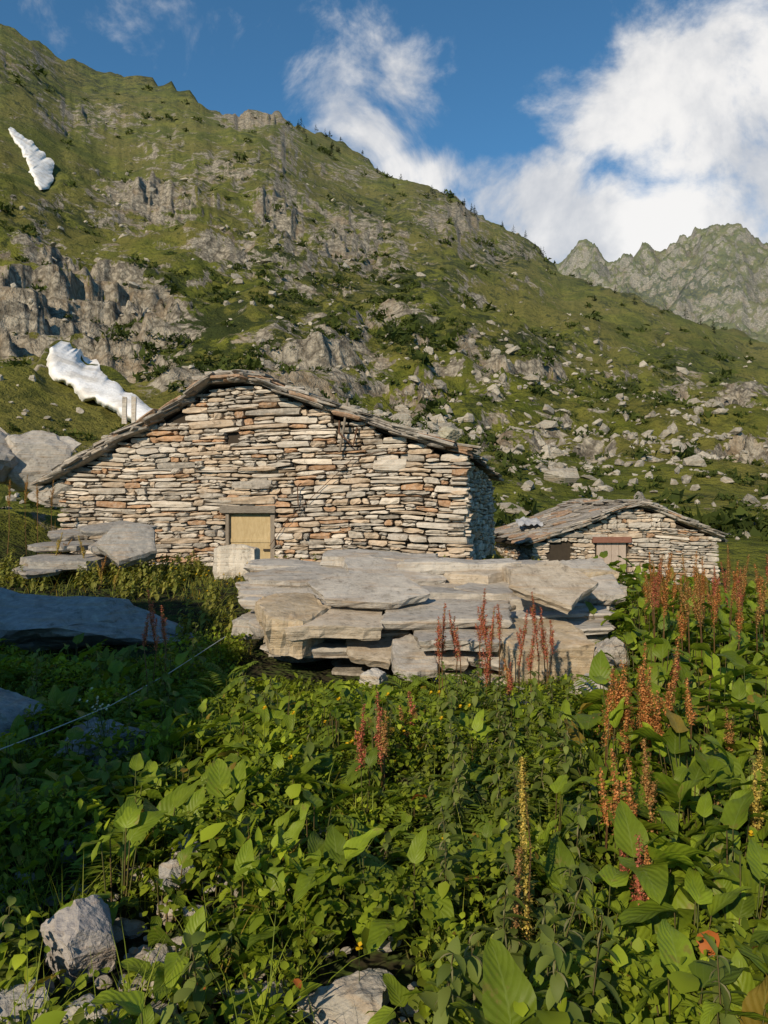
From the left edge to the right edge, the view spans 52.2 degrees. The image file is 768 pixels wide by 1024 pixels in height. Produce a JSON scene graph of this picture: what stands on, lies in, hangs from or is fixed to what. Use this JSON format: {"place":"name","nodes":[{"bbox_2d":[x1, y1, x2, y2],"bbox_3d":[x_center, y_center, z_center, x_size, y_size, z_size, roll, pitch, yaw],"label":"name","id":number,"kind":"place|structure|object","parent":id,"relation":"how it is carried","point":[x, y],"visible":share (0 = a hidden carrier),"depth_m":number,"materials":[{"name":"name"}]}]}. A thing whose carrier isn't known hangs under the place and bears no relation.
{"place":"outdoors","nodes":[
{"label":"outdoors","id":0,"kind":"place"},
{"bbox_2d":[0,24,767,1023],"bbox_3d":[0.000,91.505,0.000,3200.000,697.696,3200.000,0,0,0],"label":"terrain","id":1,"kind":"structure","parent":0,"point":[716,274],"depth_m":143.90,"materials":[{"name":"green plant"}]},
{"bbox_2d":[0,427,18,484],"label":"boulder","id":2,"kind":"object","parent":1,"relation":"on","point":[9,461],"visible":0.53,"depth_m":16.78,"materials":[{"name":"grey stone"}]},
{"bbox_2d":[0,587,20,646],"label":"boulder","id":3,"kind":"object","parent":1,"relation":"on","point":[6,595],"visible":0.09,"depth_m":8.88,"materials":[{"name":"grey stone"}]},
{"bbox_2d":[0,978,49,1023],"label":"boulder","id":4,"kind":"object","parent":1,"relation":"on","point":[7,998],"visible":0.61,"depth_m":2.41,"materials":[{"name":"grey stone"}]},
{"bbox_2d":[0,688,55,747],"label":"boulder","id":5,"kind":"object","parent":1,"relation":"on","point":[13,705],"visible":0.42,"depth_m":5.33,"materials":[{"name":"grey stone"}]},
{"bbox_2d":[8,127,54,189],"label":"snow patch","id":6,"kind":"object","parent":1,"relation":"on","point":[40,165],"visible":1,"depth_m":186.81,"materials":[{"name":"white snow"}]},
{"bbox_2d":[5,430,81,491],"bbox_3d":[-7.844,-1.120,17.634,1.612,1.438,1.584,0,0,40],"label":"boulder","id":7,"kind":"object","parent":1,"relation":"on","point":[38,453],"visible":0.75,"depth_m":17.16,"materials":[{"name":"grey stone"}]},
{"bbox_2d":[27,482,75,506],"bbox_3d":[-6.635,-0.362,16.088,1.227,0.521,0.833,0,0,14],"label":"boulder","id":8,"kind":"object","parent":1,"relation":"on","point":[44,493],"visible":0.48,"depth_m":15.74,"materials":[{"name":"grey stone"}]},
{"bbox_2d":[40,895,116,989],"bbox_3d":[-1.069,1.512,2.747,0.246,0.289,0.238,0,0,-29],"label":"boulder","id":9,"kind":"object","parent":1,"relation":"on","point":[74,930],"visible":0.87,"depth_m":2.70,"materials":[{"name":"grey stone"}]},
{"bbox_2d":[12,520,157,578],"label":"fallen slabs","id":10,"kind":"structure","parent":1,"relation":"on","point":[121,543],"depth_m":11.78,"materials":[{"name":"grey stone"}]},
{"bbox_2d":[59,993,115,1023],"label":"boulder","id":11,"kind":"object","parent":1,"relation":"on","point":[89,997],"visible":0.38,"depth_m":2.37,"materials":[{"name":"grey stone"}]},
{"bbox_2d":[0,593,193,651],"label":"boulder","id":12,"kind":"object","parent":1,"relation":"on","point":[46,621],"visible":0.71,"depth_m":8.49,"materials":[{"name":"grey stone"}]},
{"bbox_2d":[46,341,151,420],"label":"snow patch","id":13,"kind":"object","parent":1,"relation":"on","point":[66,365],"visible":0.73,"depth_m":59.91,"materials":[{"name":"white snow"}]},
{"bbox_2d":[53,717,161,769],"bbox_3d":[-1.815,1.484,5.029,0.551,0.249,0.823,0,0,35],"label":"boulder","id":14,"kind":"object","parent":1,"relation":"on","point":[82,748],"visible":0.34,"depth_m":4.89,"materials":[{"name":"grey stone"}]},
{"bbox_2d":[0,637,224,749],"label":"fence wire","id":15,"kind":"object","parent":1,"relation":"on","point":[105,707],"visible":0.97,"depth_m":5.13,"materials":[{"name":"grey metal"}]},
{"bbox_2d":[145,944,173,998],"bbox_3d":[-0.744,1.522,2.596,0.100,0.148,0.190,0,0,0],"label":"boulder","id":16,"kind":"object","parent":1,"relation":"on","point":[165,949],"visible":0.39,"depth_m":2.58,"materials":[{"name":"grey stone"}]},
{"bbox_2d":[159,859,194,890],"bbox_3d":[-0.817,1.441,3.096,0.150,0.107,0.141,0,0,-24],"label":"boulder","id":17,"kind":"object","parent":1,"relation":"on","point":[167,869],"visible":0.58,"depth_m":3.08,"materials":[{"name":"grey stone"}]},
{"bbox_2d":[167,834,200,859],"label":"boulder","id":18,"kind":"object","parent":1,"relation":"on","point":[186,841],"visible":0.18,"depth_m":3.35,"materials":[{"name":"grey stone"}]},
{"bbox_2d":[182,905,209,918],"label":"boulder","id":19,"kind":"object","parent":1,"relation":"on","point":[186,912],"visible":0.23,"depth_m":2.90,"materials":[{"name":"grey stone"}]},
{"bbox_2d":[0,809,418,1023],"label":"loose stones","id":20,"kind":"object","parent":1,"relation":"on","point":[133,927],"visible":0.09,"depth_m":2.89,"materials":[{"name":"grey stone"}]},
{"bbox_2d":[213,544,259,579],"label":"white stone block","id":21,"kind":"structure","parent":1,"relation":"on","point":[231,559],"depth_m":12.04,"materials":[{"name":"beige stone"}]},
{"bbox_2d":[223,981,286,1023],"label":"boulder","id":22,"kind":"object","parent":1,"relation":"on","point":[273,986],"visible":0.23,"depth_m":2.49,"materials":[{"name":"grey stone"}]},
{"bbox_2d":[30,369,503,565],"bbox_3d":[-1.791,-0.372,18.625,8.947,4.645,8.421,0,0,13],"label":"stone hut","id":23,"kind":"object","parent":1,"relation":"on","point":[208,462],"visible":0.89,"depth_m":14.82,"materials":[{"name":"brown stone"}]},
{"bbox_2d":[231,513,269,558],"bbox_3d":[-2.536,0.611,14.956,0.825,1.178,0.040,0,0,12],"label":"door panel","id":24,"kind":"structure","parent":23,"relation":"in","point":[243,525],"depth_m":14.93,"materials":[{"name":"yellow wood"}]},
{"bbox_2d":[0,547,626,644],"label":"tall meadow herbs","id":25,"kind":"object","parent":1,"relation":"on","point":[190,569],"visible":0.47,"depth_m":11.14,"materials":[{"name":"green plant"}]},
{"bbox_2d":[297,968,392,1023],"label":"boulder","id":26,"kind":"object","parent":1,"relation":"on","point":[351,999],"visible":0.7,"depth_m":2.44,"materials":[{"name":"grey stone"}]},
{"bbox_2d":[358,668,388,688],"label":"boulder","id":27,"kind":"object","parent":1,"relation":"on","point":[374,676],"visible":0.55,"depth_m":6.80,"materials":[{"name":"grey stone"}]},
{"bbox_2d":[0,551,767,1023],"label":"dock plants","id":28,"kind":"object","parent":1,"relation":"on","point":[682,877],"visible":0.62,"depth_m":3.38,"materials":[{"name":"green plant"}]},
{"bbox_2d":[0,626,767,1023],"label":"ground cover leaves","id":29,"kind":"object","parent":1,"relation":"on","point":[102,818],"visible":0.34,"depth_m":3.25,"materials":[{"name":"green plant"}]},
{"bbox_2d":[0,622,767,1023],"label":"nettle plants","id":30,"kind":"object","parent":1,"relation":"on","point":[564,936],"visible":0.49,"depth_m":2.90,"materials":[{"name":"green plant"}]},
{"bbox_2d":[0,64,767,540],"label":"mountain shrubs","id":31,"kind":"object","parent":1,"relation":"on","point":[740,520],"visible":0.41,"depth_m":83.72,"materials":[{"name":"green plant"}]},
{"bbox_2d":[0,112,767,539],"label":"scree boulders","id":32,"kind":"object","parent":1,"relation":"on","point":[558,472],"visible":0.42,"depth_m":68.56,"materials":[{"name":"stone"}]},
{"bbox_2d":[0,659,767,912],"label":"ferns","id":33,"kind":"object","parent":1,"relation":"on","point":[375,866],"visible":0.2,"depth_m":4.27,"materials":[{"name":"green plant"}]},
{"bbox_2d":[0,515,767,1023],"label":"grass","id":34,"kind":"structure","parent":1,"relation":"on","point":[60,861],"depth_m":3.25,"materials":[{"name":"green plant"}]},
{"bbox_2d":[6,475,767,940],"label":"dock seed stalks","id":35,"kind":"object","parent":1,"relation":"on","point":[646,697],"visible":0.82,"depth_m":4.40,"materials":[{"name":"red plant"}]},
{"bbox_2d":[78,562,757,999],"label":"wildflowers and autumn leaves","id":36,"kind":"object","parent":1,"relation":"on","point":[702,944],"visible":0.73,"depth_m":4.52,"materials":[{"name":"yellow plant"}]},
{"bbox_2d":[231,549,626,687],"bbox_3d":[0.534,1.201,8.731,4.507,1.447,3.738,0,0,0],"label":"slab rock pile","id":37,"kind":"object","parent":1,"relation":"on","point":[355,612],"visible":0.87,"depth_m":7.78,"materials":[{"name":"grey stone"}]},
{"bbox_2d":[437,426,460,440],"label":"boulder","id":38,"kind":"object","parent":1,"relation":"on","point":[449,433],"visible":0.78,"depth_m":29.75,"materials":[{"name":"grey stone"}]},
{"bbox_2d":[492,686,552,705],"bbox_3d":[1.156,1.578,6.486,0.529,0.220,0.438,0,0,22],"label":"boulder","id":39,"kind":"object","parent":1,"relation":"on","point":[523,699],"visible":0.02,"depth_m":6.35,"materials":[{"name":"grey stone"}]},
{"bbox_2d":[296,119,751,344],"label":"distant conifer trees","id":40,"kind":"object","parent":1,"relation":"on","point":[462,203],"visible":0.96,"depth_m":313.47,"materials":[{"name":"green plant"}]},
{"bbox_2d":[570,673,613,693],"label":"boulder","id":41,"kind":"object","parent":1,"relation":"on","point":[589,686],"visible":0.08,"depth_m":6.48,"materials":[{"name":"grey stone"}]},
{"bbox_2d":[493,498,727,584],"bbox_3d":[7.340,1.288,27.047,7.125,3.624,6.469,0,0,0],"label":"stone hut","id":42,"kind":"object","parent":1,"relation":"on","point":[635,531],"visible":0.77,"depth_m":24.45,"materials":[{"name":"grey stone"}]},
{"bbox_2d":[514,517,542,527],"bbox_3d":[4.896,0.343,26.600,0.782,0.384,1.200,0,0,0],"label":"tarpaulin","id":43,"kind":"object","parent":42,"relation":"on","point":[523,521],"visible":1,"depth_m":26.48,"materials":[{"name":"white plastic"}]},
{"bbox_2d":[593,637,629,672],"bbox_3d":[1.983,1.289,7.020,0.221,0.370,0.469,0,0,-13],"label":"boulder","id":44,"kind":"object","parent":1,"relation":"on","point":[614,647],"visible":0.5,"depth_m":6.84,"materials":[{"name":"grey stone"}]},
{"bbox_2d":[0,0,767,263],"label":"sky","id":45,"kind":"structure","parent":0,"point":[617,126],"materials":[{"name":"blue"}]}
]}

